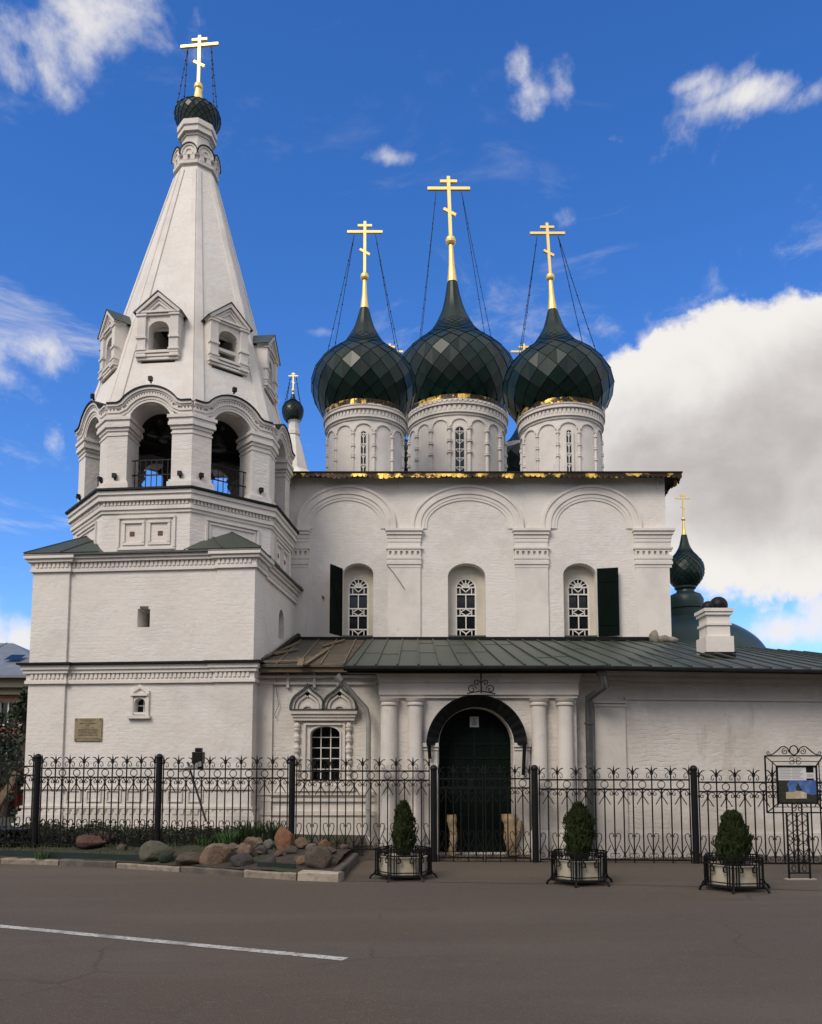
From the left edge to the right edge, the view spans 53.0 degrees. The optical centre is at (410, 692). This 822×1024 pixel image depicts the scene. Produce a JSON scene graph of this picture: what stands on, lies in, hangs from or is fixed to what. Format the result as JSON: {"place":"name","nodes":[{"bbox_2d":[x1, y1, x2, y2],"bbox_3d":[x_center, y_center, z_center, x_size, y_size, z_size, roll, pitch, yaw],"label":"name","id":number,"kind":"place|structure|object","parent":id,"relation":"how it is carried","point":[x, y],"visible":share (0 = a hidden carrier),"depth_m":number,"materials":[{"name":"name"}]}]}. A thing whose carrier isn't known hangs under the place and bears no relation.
{"place":"outdoors","nodes":[
{"label":"outdoors","id":0,"kind":"place"},
{"bbox_2d":[0,809,17,818],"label":"lawn","id":1,"kind":"structure","parent":0,"point":[11,813],"depth_m":27.80,"materials":[{"name":"green plant"}]},
{"bbox_2d":[0,744,24,816],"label":"tree","id":2,"kind":"object","parent":1,"relation":"on","point":[8,758],"visible":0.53,"depth_m":25.72,"materials":[{"name":"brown plant"}]},
{"bbox_2d":[1,771,23,805],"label":"parked car","id":3,"kind":"object","parent":1,"relation":"on","point":[20,799],"visible":0.01,"depth_m":25.98,"materials":[{"name":"red paint"}]},
{"bbox_2d":[2,685,27,810],"bbox_3d":[-14.032,2.041,29.968,1.752,4.706,2.074,0,-6,0],"label":"tree","id":4,"kind":"object","parent":1,"relation":"on","point":[19,709],"visible":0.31,"depth_m":29.87,"materials":[{"name":"green plant"}]},
{"bbox_2d":[0,643,29,755],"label":"brick house","id":5,"kind":"structure","parent":0,"point":[12,678],"depth_m":42.34,"materials":[{"name":"white paint"}]},
{"bbox_2d":[0,701,14,724],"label":"window","id":6,"kind":"structure","parent":5,"relation":"in","point":[6,705],"depth_m":42.41,"materials":[{"name":"white paint"}]},
{"bbox_2d":[0,818,363,871],"bbox_3d":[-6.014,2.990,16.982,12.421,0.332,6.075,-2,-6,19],"label":"garden soil","id":7,"kind":"structure","parent":0,"point":[289,858],"depth_m":14.25,"materials":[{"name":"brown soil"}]},
{"bbox_2d":[0,771,18,804],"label":"plank","id":8,"kind":"object","parent":7,"relation":"on","point":[3,794],"visible":0.55,"depth_m":19.82,"materials":[{"name":"brown wood"}]},
{"bbox_2d":[0,828,29,846],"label":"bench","id":9,"kind":"object","parent":7,"relation":"on","point":[10,833],"visible":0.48,"depth_m":15.32,"materials":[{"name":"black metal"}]},
{"bbox_2d":[34,851,48,858],"bbox_3d":[-6.417,2.813,14.283,0.257,0.134,0.213,0,-6,0],"label":"leafy plant","id":10,"kind":"object","parent":7,"relation":"on","point":[40,856],"visible":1,"depth_m":14.23,"materials":[{"name":"green plant"}]},
{"bbox_2d":[0,850,142,863],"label":"edging strip","id":11,"kind":"object","parent":7,"relation":"on","point":[70,855],"visible":0.62,"depth_m":14.21,"materials":[{"name":"grey concrete"}]},
{"bbox_2d":[76,831,115,849],"bbox_3d":[-5.826,2.776,15.299,0.712,0.396,0.679,1,-6,-15],"label":"rock","id":12,"kind":"object","parent":7,"relation":"on","point":[87,841],"visible":0.56,"depth_m":15.04,"materials":[{"name":"brown stone"}]},
{"bbox_2d":[116,844,127,850],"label":"rock","id":13,"kind":"object","parent":7,"relation":"on","point":[121,847],"visible":0.77,"depth_m":14.78,"materials":[{"name":"grey stone"}]},
{"bbox_2d":[0,820,254,847],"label":"flower bed leaves","id":14,"kind":"object","parent":7,"relation":"on","point":[26,834],"visible":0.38,"depth_m":15.81,"materials":[{"name":"green plant"}]},
{"bbox_2d":[139,841,175,861],"bbox_3d":[-4.287,2.683,13.899,0.569,0.386,0.433,3,-6,-28],"label":"rock","id":15,"kind":"object","parent":7,"relation":"on","point":[149,851],"visible":0.7,"depth_m":13.73,"materials":[{"name":"grey stone"}]},
{"bbox_2d":[159,850,173,862],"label":"rock","id":16,"kind":"object","parent":7,"relation":"on","point":[165,856],"visible":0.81,"depth_m":13.57,"materials":[{"name":"grey stone"}]},
{"bbox_2d":[175,852,200,865],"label":"rock","id":17,"kind":"object","parent":7,"relation":"on","point":[188,859],"visible":0.82,"depth_m":13.22,"materials":[{"name":"stone"}]},
{"bbox_2d":[179,748,206,821],"bbox_3d":[-4.362,1.847,16.480,0.538,1.477,0.282,0,-6,0],"label":"floodlight","id":18,"kind":"object","parent":7,"relation":"on","point":[198,753],"visible":0.71,"depth_m":16.48,"materials":[{"name":"black metal"}]},
{"bbox_2d":[196,835,212,845],"bbox_3d":[-3.761,2.680,14.960,0.320,0.192,0.339,0,-6,0],"label":"leafy plant","id":19,"kind":"object","parent":7,"relation":"on","point":[202,841],"visible":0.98,"depth_m":14.91,"materials":[{"name":"green plant"}]},
{"bbox_2d":[199,843,234,864],"bbox_3d":[-3.153,2.646,13.333,0.587,0.421,0.392,1,-6,-12],"label":"rock","id":20,"kind":"object","parent":7,"relation":"on","point":[216,853],"visible":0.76,"depth_m":13.17,"materials":[{"name":"brown stone"}]},
{"bbox_2d":[0,754,436,861],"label":"iron fence","id":21,"kind":"object","parent":7,"relation":"on","point":[159,761],"visible":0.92,"depth_m":15.08,"materials":[{"name":"black metal"}]},
{"bbox_2d":[438,764,530,861],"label":"iron gate","id":22,"kind":"structure","parent":21,"relation":"attached to","point":[492,795],"depth_m":14.72,"materials":[{"name":"black metal"}]},
{"bbox_2d":[213,828,239,844],"bbox_3d":[-3.310,2.609,14.769,0.520,0.348,0.449,0,-6,0],"label":"leafy plant","id":23,"kind":"object","parent":7,"relation":"on","point":[229,838],"visible":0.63,"depth_m":14.70,"materials":[{"name":"green plant"}]},
{"bbox_2d":[230,852,252,866],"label":"rock","id":24,"kind":"object","parent":7,"relation":"on","point":[241,859],"visible":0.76,"depth_m":12.92,"materials":[{"name":"grey stone"}]},
{"bbox_2d":[235,843,254,856],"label":"rock","id":25,"kind":"object","parent":7,"relation":"on","point":[246,848],"visible":0.56,"depth_m":13.45,"materials":[{"name":"brown stone"}]},
{"bbox_2d":[234,820,265,843],"bbox_3d":[-2.963,2.587,15.224,0.720,0.503,0.710,0,-6,0],"label":"leafy plant","id":26,"kind":"object","parent":7,"relation":"on","point":[249,831],"visible":0.47,"depth_m":15.08,"materials":[{"name":"green plant"}]},
{"bbox_2d":[243,837,262,846],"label":"rock","id":27,"kind":"object","parent":7,"relation":"on","point":[255,841],"visible":0.48,"depth_m":14.86,"materials":[{"name":"beige stone"}]},
{"bbox_2d":[256,845,267,854],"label":"rock","id":28,"kind":"object","parent":7,"relation":"on","point":[263,849],"visible":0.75,"depth_m":13.60,"materials":[{"name":"grey stone"}]},
{"bbox_2d":[263,839,275,848],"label":"rock","id":29,"kind":"object","parent":7,"relation":"on","point":[269,843],"visible":0.77,"depth_m":14.59,"materials":[{"name":"grey stone"}]},
{"bbox_2d":[264,857,275,862],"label":"rock","id":30,"kind":"object","parent":7,"relation":"on","point":[271,859],"visible":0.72,"depth_m":12.75,"materials":[{"name":"grey stone"}]},
{"bbox_2d":[258,819,285,841],"bbox_3d":[-2.536,2.586,15.159,0.646,0.503,0.702,-4,-7,36],"label":"leafy plant","id":31,"kind":"object","parent":7,"relation":"on","point":[272,830],"visible":0.31,"depth_m":15.07,"materials":[{"name":"green plant"}]},
{"bbox_2d":[257,862,295,870],"bbox_3d":[-2.070,2.708,12.631,0.693,0.191,0.026,-3,-6,25],"label":"edging strip","id":32,"kind":"object","parent":7,"relation":"on","point":[278,865],"visible":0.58,"depth_m":12.62,"materials":[{"name":"green plastic"}]},
{"bbox_2d":[274,850,282,856],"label":"rock","id":33,"kind":"object","parent":7,"relation":"on","point":[278,853],"visible":1,"depth_m":13.23,"materials":[{"name":"grey stone"}]},
{"bbox_2d":[274,826,294,851],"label":"rock","id":34,"kind":"object","parent":7,"relation":"on","point":[284,837],"visible":0.71,"depth_m":13.82,"materials":[{"name":"orange stone"}]},
{"bbox_2d":[285,846,297,853],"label":"rock","id":35,"kind":"object","parent":7,"relation":"on","point":[291,849],"visible":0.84,"depth_m":13.37,"materials":[{"name":"grey stone"}]},
{"bbox_2d":[296,855,304,864],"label":"rock","id":36,"kind":"object","parent":7,"relation":"on","point":[300,860],"visible":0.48,"depth_m":12.68,"materials":[{"name":"stone"}]},
{"bbox_2d":[294,837,308,848],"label":"rock","id":37,"kind":"object","parent":7,"relation":"on","point":[301,843],"visible":0.73,"depth_m":14.75,"materials":[{"name":"stone"}]},
{"bbox_2d":[305,843,316,849],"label":"rock","id":38,"kind":"object","parent":7,"relation":"on","point":[310,845],"visible":0.44,"depth_m":14.17,"materials":[{"name":"grey stone"}]},
{"bbox_2d":[312,837,322,845],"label":"rock","id":39,"kind":"object","parent":7,"relation":"on","point":[316,840],"visible":0.24,"depth_m":15.44,"materials":[{"name":"grey stone"}]},
{"bbox_2d":[304,846,331,868],"bbox_3d":[-1.424,2.564,12.683,0.424,0.417,0.388,0,-6,-2],"label":"rock","id":40,"kind":"object","parent":7,"relation":"on","point":[318,857],"visible":0.77,"depth_m":12.54,"materials":[{"name":"grey stone"}]},
{"bbox_2d":[318,839,330,846],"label":"rock","id":41,"kind":"object","parent":7,"relation":"on","point":[325,842],"visible":0.47,"depth_m":14.74,"materials":[{"name":"brown stone"}]},
{"bbox_2d":[327,846,336,853],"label":"rock","id":42,"kind":"object","parent":7,"relation":"on","point":[333,850],"visible":0.47,"depth_m":13.58,"materials":[{"name":"grey stone"}]},
{"bbox_2d":[340,844,349,848],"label":"rock","id":43,"kind":"object","parent":7,"relation":"on","point":[343,846],"visible":0.75,"depth_m":14.74,"materials":[{"name":"grey stone"}]},
{"bbox_2d":[0,806,821,1023],"bbox_3d":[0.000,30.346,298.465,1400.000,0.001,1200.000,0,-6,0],"label":"road","id":44,"kind":"structure","parent":0,"point":[463,953],"depth_m":7.33,"materials":[{"name":"grey asphalt"}]},
{"bbox_2d":[0,708,21,763],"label":"tree","id":45,"kind":"object","parent":44,"relation":"on","point":[9,738],"visible":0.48,"depth_m":34.13,"materials":[{"name":"green plant"}]},
{"bbox_2d":[1,857,59,864],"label":"kerb stone","id":46,"kind":"object","parent":44,"relation":"on","point":[24,861],"visible":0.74,"depth_m":14.28,"materials":[{"name":"concrete"}]},
{"bbox_2d":[59,858,121,867],"bbox_3d":[-5.463,2.930,14.017,1.185,0.169,0.164,-2,-6,20],"label":"kerb stone","id":47,"kind":"object","parent":44,"relation":"on","point":[87,863],"visible":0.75,"depth_m":13.95,"materials":[{"name":"concrete"}]},
{"bbox_2d":[117,862,180,871],"bbox_3d":[-4.280,2.894,13.533,1.315,0.150,0.161,-2,-6,24],"label":"kerb stone","id":48,"kind":"object","parent":44,"relation":"on","point":[153,867],"visible":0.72,"depth_m":13.47,"materials":[{"name":"concrete"}]},
{"bbox_2d":[11,35,303,832],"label":"bell tower","id":49,"kind":"structure","parent":44,"relation":"on","point":[163,620],"depth_m":18.72,"materials":[{"name":"brick"}]},
{"bbox_2d":[74,718,102,740],"bbox_3d":[-7.186,0.824,18.337,0.633,0.511,0.045,-1,-6,5],"label":"memorial plaque","id":50,"kind":"object","parent":49,"relation":"attached to","point":[87,729],"visible":1,"depth_m":18.32,"materials":[{"name":"brown metal"}]},
{"bbox_2d":[127,684,150,718],"bbox_3d":[-6.013,0.206,18.371,0.513,0.762,0.310,-1,-6,5],"label":"window","id":51,"kind":"structure","parent":49,"relation":"in","point":[143,705],"depth_m":18.26,"materials":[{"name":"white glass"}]},
{"bbox_2d":[147,421,159,437],"bbox_3d":[-6.219,-6.383,19.908,0.320,0.330,0.320,0,-6,0],"label":"bell","id":52,"kind":"object","parent":49,"relation":"hanging from","point":[153,432],"visible":1,"depth_m":19.84,"materials":[{"name":"brown metal"}]},
{"bbox_2d":[159,425,171,444],"bbox_3d":[-5.821,-6.287,19.860,0.480,0.470,0.480,0,-6,0],"label":"bell","id":53,"kind":"object","parent":49,"relation":"hanging from","point":[165,437],"visible":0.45,"depth_m":19.73,"materials":[{"name":"brown metal"}]},
{"bbox_2d":[211,432,226,452],"bbox_3d":[-4.778,-6.223,20.223,0.500,0.488,0.500,0,-6,0],"label":"bell","id":54,"kind":"object","parent":49,"relation":"hanging from","point":[217,445],"visible":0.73,"depth_m":20.10,"materials":[{"name":"brown metal"}]},
{"bbox_2d":[0,925,347,959],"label":"road marking","id":55,"kind":"object","parent":44,"relation":"on","point":[186,943],"visible":1,"depth_m":7.69,"materials":[{"name":"paint"}]},
{"bbox_2d":[180,866,243,876],"bbox_3d":[-3.098,2.834,12.958,1.262,0.161,0.163,-3,-6,28],"label":"kerb stone","id":56,"kind":"object","parent":44,"relation":"on","point":[214,871],"visible":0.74,"depth_m":12.88,"materials":[{"name":"concrete"}]},
{"bbox_2d":[244,869,297,880],"bbox_3d":[-2.096,2.779,12.450,0.947,0.169,0.164,-3,-6,25],"label":"kerb stone","id":57,"kind":"object","parent":44,"relation":"on","point":[269,874],"visible":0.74,"depth_m":12.39,"materials":[{"name":"concrete"}]},
{"bbox_2d":[282,373,308,470],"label":"tent chapel","id":58,"kind":"structure","parent":44,"relation":"on","point":[292,410],"depth_m":30.85,"materials":[{"name":"paint"}]},
{"bbox_2d":[297,870,343,881],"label":"kerb stone","id":59,"kind":"object","parent":44,"relation":"on","point":[319,875],"visible":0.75,"depth_m":12.10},
{"bbox_2d":[332,862,349,875],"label":"kerb stone","id":60,"kind":"object","parent":44,"relation":"on","point":[342,867],"visible":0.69,"depth_m":12.74,"materials":[{"name":"concrete"}]},
{"bbox_2d":[342,853,357,869],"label":"kerb stone","id":61,"kind":"object","parent":44,"relation":"on","point":[352,859],"visible":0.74,"depth_m":13.99,"materials":[{"name":"concrete"}]},
{"bbox_2d":[289,176,682,667],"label":"church","id":62,"kind":"structure","parent":44,"relation":"on","point":[456,514],"depth_m":22.63,"materials":[{"name":"paint"}]},
{"bbox_2d":[329,564,372,636],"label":"window","id":63,"kind":"structure","parent":62,"relation":"in","point":[358,580],"depth_m":22.64,"materials":[{"name":"white glass"}]},
{"bbox_2d":[448,566,485,636],"bbox_3d":[1.515,-2.480,22.552,1.104,2.099,0.540,0,-6,0],"label":"window","id":64,"kind":"structure","parent":62,"relation":"in","point":[466,584],"depth_m":22.69,"materials":[{"name":"white glass"}]},
{"bbox_2d":[563,566,619,636],"bbox_3d":[4.854,-2.486,22.496,1.506,2.099,0.652,0,-6,0],"label":"window","id":65,"kind":"structure","parent":62,"relation":"in","point":[578,581],"depth_m":22.60,"materials":[{"name":"white glass"}]},
{"bbox_2d":[255,597,821,860],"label":"gallery","id":66,"kind":"object","parent":44,"relation":"on","point":[713,698],"visible":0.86,"depth_m":15.73,"materials":[{"name":"paint"}]},
{"bbox_2d":[261,641,300,658],"bbox_3d":[-3.160,-1.042,20.052,0.092,0.834,2.718,-1,-6,11],"label":"loose board","id":67,"kind":"object","parent":66,"relation":"on","point":[282,649],"visible":0.86,"depth_m":20.15,"materials":[{"name":"wood"}]},
{"bbox_2d":[264,660,298,662],"bbox_3d":[-2.989,-0.689,18.277,0.983,0.106,0.104,1,-6,-9],"label":"loose board","id":68,"kind":"object","parent":66,"relation":"on","point":[275,661],"visible":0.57,"depth_m":18.27,"materials":[{"name":"brown wood"}]},
{"bbox_2d":[273,648,298,654],"bbox_3d":[-3.018,-0.985,19.763,0.133,0.289,0.938,-3,-6,29],"label":"loose board","id":69,"kind":"object","parent":66,"relation":"on","point":[284,651],"visible":1,"depth_m":19.70,"materials":[{"name":"brown wood"}]},
{"bbox_2d":[297,658,303,666],"bbox_3d":[-2.435,-0.665,18.153,0.131,0.299,0.900,1,-6,-5],"label":"loose board","id":70,"kind":"object","parent":66,"relation":"on","point":[300,662],"visible":1,"depth_m":18.05,"materials":[{"name":"brown wood"}]},
{"bbox_2d":[303,647,330,664],"bbox_3d":[-2.165,-0.866,19.165,0.091,0.747,2.404,-1,-6,7],"label":"loose board","id":71,"kind":"object","parent":66,"relation":"on","point":[316,656],"visible":1,"depth_m":19.02,"materials":[{"name":"brown wood"}]},
{"bbox_2d":[289,683,357,790],"bbox_3d":[-1.940,0.999,18.419,1.507,2.388,0.560,0,-6,0],"label":"window","id":72,"kind":"structure","parent":66,"relation":"in","point":[306,705],"depth_m":18.29,"materials":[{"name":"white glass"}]},
{"bbox_2d":[321,639,345,646],"bbox_3d":[-1.994,-1.280,21.249,0.083,0.376,1.227,-2,-6,22],"label":"loose board","id":73,"kind":"object","parent":66,"relation":"on","point":[324,645],"visible":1,"depth_m":21.20,"materials":[{"name":"brown wood"}]},
{"bbox_2d":[439,709,510,851],"bbox_3d":[1.206,1.654,15.616,1.376,2.701,0.115,0,-6,0],"label":"door","id":74,"kind":"structure","parent":66,"relation":"in","point":[474,738],"depth_m":15.61,"materials":[{"name":"metal"}]},
{"bbox_2d":[649,630,678,642],"bbox_3d":[6.736,-1.464,21.948,0.787,0.415,0.273,0,-6,0],"label":"crumpled sack","id":75,"kind":"object","parent":66,"relation":"on","point":[654,636],"visible":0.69,"depth_m":21.86,"materials":[{"name":"fabric"}]},
{"bbox_2d":[670,493,765,648],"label":"apse chapel","id":76,"kind":"structure","parent":44,"relation":"on","point":[687,571],"depth_m":26.93,"materials":[{"name":"metal"}]},
{"bbox_2d":[0,0,821,652],"label":"sky","id":77,"kind":"structure","parent":0,"point":[674,146],"materials":[{"name":"blue"}]},
{"bbox_2d":[343,853,821,890],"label":"pavement","id":78,"kind":"structure","parent":0,"point":[675,873],"depth_m":12.99,"materials":[{"name":"concrete"}]},
{"bbox_2d":[369,845,437,881],"bbox_3d":[-0.114,2.573,12.435,1.036,0.467,0.901,0,-6,-5],"label":"planter","id":79,"kind":"object","parent":78,"relation":"on","point":[414,863],"visible":0.94,"depth_m":12.13,"materials":[{"name":"white metal"}]},
{"bbox_2d":[390,800,417,855],"bbox_3d":[-0.095,2.068,12.502,0.407,0.900,0.469,-3,-6,28],"label":"thuja","id":80,"kind":"object","parent":79,"relation":"in","point":[405,837],"visible":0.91,"depth_m":12.37,"materials":[{"name":"green plant"}]},
{"bbox_2d":[447,814,456,855],"bbox_3d":[0.746,2.590,14.959,0.192,0.744,0.151,0,-6,0],"label":"wooden stump","id":81,"kind":"object","parent":78,"relation":"on","point":[450,821],"visible":0.76,"depth_m":14.92,"materials":[{"name":"brown wood"}]},
{"bbox_2d":[501,814,521,855],"bbox_3d":[1.835,2.582,14.967,0.380,0.750,0.235,0,-6,0],"label":"wooden stump","id":82,"kind":"object","parent":78,"relation":"on","point":[511,821],"visible":0.72,"depth_m":14.90,"materials":[{"name":"brown wood"}]},
{"bbox_2d":[546,848,612,887],"bbox_3d":[2.431,2.521,11.896,1.036,0.467,0.901,1,-6,-13],"label":"planter","id":83,"kind":"object","parent":78,"relation":"on","point":[576,870],"visible":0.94,"depth_m":11.60,"materials":[{"name":"white metal"}]},
{"bbox_2d":[561,801,597,859],"bbox_3d":[2.464,2.017,11.968,0.531,0.899,0.464,5,-7,-42],"label":"thuja","id":84,"kind":"object","parent":83,"relation":"on","point":[578,822],"visible":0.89,"depth_m":11.83,"materials":[{"name":"green plant"}]},
{"bbox_2d":[531,765,821,863],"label":"iron fence","id":85,"kind":"object","parent":78,"relation":"on","point":[693,773],"visible":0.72,"depth_m":14.51,"materials":[{"name":"black metal"}]},
{"bbox_2d":[698,852,770,893],"bbox_3d":[4.430,2.463,11.295,1.036,0.467,0.901,1,-6,-7],"label":"planter","id":86,"kind":"object","parent":78,"relation":"on","point":[733,877],"visible":0.93,"depth_m":10.99,"materials":[{"name":"white metal"}]},
{"bbox_2d":[711,809,753,864],"bbox_3d":[4.416,2.003,11.347,0.580,0.808,0.492,0,-6,0],"label":"thuja","id":87,"kind":"object","parent":86,"relation":"on","point":[734,838],"visible":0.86,"depth_m":11.21,"materials":[{"name":"green plant"}]},
{"bbox_2d":[764,745,821,879],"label":"info board","id":88,"kind":"object","parent":78,"relation":"on","point":[797,784],"visible":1,"depth_m":12.33,"materials":[{"name":"black metal"}]}
]}

